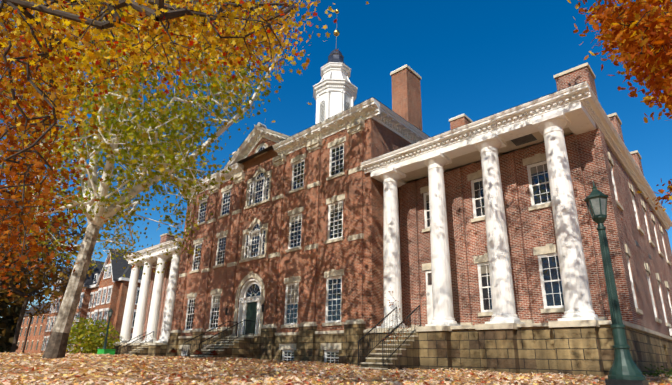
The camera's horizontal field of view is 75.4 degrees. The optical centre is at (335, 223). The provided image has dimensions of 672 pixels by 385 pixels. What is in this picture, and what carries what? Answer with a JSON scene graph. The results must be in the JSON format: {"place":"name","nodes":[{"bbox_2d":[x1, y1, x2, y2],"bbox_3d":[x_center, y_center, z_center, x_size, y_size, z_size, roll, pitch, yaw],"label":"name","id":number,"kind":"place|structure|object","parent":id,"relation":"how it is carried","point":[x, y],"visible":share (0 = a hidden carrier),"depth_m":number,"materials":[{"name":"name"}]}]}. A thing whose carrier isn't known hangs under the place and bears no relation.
{"place":"outdoors","nodes":[
{"label":"outdoors","id":0,"kind":"place"},
{"bbox_2d":[0,0,368,298],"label":"maple","id":1,"kind":"object","parent":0,"point":[92,56],"depth_m":6.14,"materials":[{"name":"plant"}]},
{"bbox_2d":[0,351,671,384],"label":"ground","id":2,"kind":"structure","parent":0,"point":[289,378],"depth_m":9.98,"materials":[{"name":"brown plant"}]},
{"bbox_2d":[0,206,37,296],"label":"tree","id":3,"kind":"object","parent":2,"relation":"on","point":[15,257],"visible":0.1,"depth_m":45.17,"materials":[{"name":"brown plant"}]},
{"bbox_2d":[0,212,68,310],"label":"tree","id":4,"kind":"object","parent":2,"relation":"on","point":[46,273],"visible":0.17,"depth_m":52.95,"materials":[{"name":"brown plant"}]},
{"bbox_2d":[1,230,70,324],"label":"tree","id":5,"kind":"object","parent":2,"relation":"on","point":[41,271],"visible":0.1,"depth_m":74.93,"materials":[{"name":"brown plant"}]},
{"bbox_2d":[0,190,103,352],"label":"tree","id":6,"kind":"object","parent":2,"relation":"on","point":[21,316],"visible":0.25,"depth_m":41.43,"materials":[{"name":"brown plant"}]},
{"bbox_2d":[97,349,115,354],"bbox_3d":[-15.633,8.791,29.581,1.260,0.480,0.760,-14,-23,41],"label":"utility box","id":7,"kind":"object","parent":2,"relation":"on","point":[106,351],"visible":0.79,"depth_m":29.26,"materials":[{"name":"green metal"}]},
{"bbox_2d":[103,307,113,348],"bbox_3d":[-18.035,8.569,34.296,0.540,3.953,0.540,-14,-23,41],"label":"lamp post","id":8,"kind":"object","parent":2,"relation":"on","point":[110,312],"visible":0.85,"depth_m":34.38,"materials":[{"name":"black metal"}]},
{"bbox_2d":[108,233,184,355],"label":"wing","id":9,"kind":"structure","parent":2,"relation":"on","point":[154,316],"depth_m":38.17,"materials":[{"name":"white paint"}]},
{"bbox_2d":[0,0,309,358],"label":"sycamore","id":10,"kind":"object","parent":2,"relation":"on","point":[174,136],"depth_m":16.06,"materials":[{"name":"green plant"}]},
{"bbox_2d":[166,64,472,366],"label":"central hall","id":11,"kind":"structure","parent":2,"relation":"on","point":[286,263],"depth_m":26.38,"materials":[{"name":"brick"}]},
{"bbox_2d":[313,25,357,123],"bbox_3d":[-0.058,-12.777,39.350,4.500,16.500,4.500,-14,-23,41],"label":"cupola","id":12,"kind":"object","parent":11,"relation":"on","point":[334,91],"visible":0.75,"depth_m":37.62,"materials":[{"name":"wood"}]},
{"bbox_2d":[333,9,339,35],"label":"finial balls","id":13,"kind":"object","parent":12,"relation":"attached to","point":[336,32],"visible":0.88,"depth_m":40.84},
{"bbox_2d":[0,174,671,378],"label":"foliage","id":14,"kind":"object","parent":2,"relation":"on","point":[9,315],"visible":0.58,"depth_m":43.80,"materials":[{"name":"green plant"}]},
{"bbox_2d":[385,295,410,370],"bbox_3d":[2.226,3.882,15.903,1.042,2.854,0.617,-14,-23,41],"label":"tree","id":15,"kind":"object","parent":2,"relation":"on","point":[398,333],"visible":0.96,"depth_m":15.89,"materials":[{"name":"brown plant"}]},
{"bbox_2d":[358,62,671,375],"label":"wing","id":16,"kind":"structure","parent":2,"relation":"on","point":[498,267],"depth_m":18.47,"materials":[{"name":"red brick"}]},
{"bbox_2d":[584,181,648,384],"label":"lamp post","id":17,"kind":"object","parent":2,"relation":"on","point":[625,370],"visible":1,"depth_m":7.15,"materials":[{"name":"green metal"}]},
{"bbox_2d":[0,0,671,317],"label":"sky","id":18,"kind":"structure","parent":0,"point":[476,59],"materials":[{"name":"blue"}]},
{"bbox_2d":[567,0,671,220],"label":"foliage","id":19,"kind":"object","parent":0,"point":[657,35],"depth_m":6.85,"materials":[{"name":"orange plant"}]},
{"label":"ground","id":20,"kind":"structure","parent":0,"visible":0},
{"bbox_2d":[22,259,72,352],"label":"tree","id":21,"kind":"object","parent":20,"relation":"on","point":[30,313],"visible":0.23,"depth_m":99.70,"materials":[{"name":"brown plant"}]},
{"bbox_2d":[15,248,143,353],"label":"building","id":22,"kind":"structure","parent":20,"relation":"on","point":[102,293],"depth_m":76.58,"materials":[{"name":"brick"}]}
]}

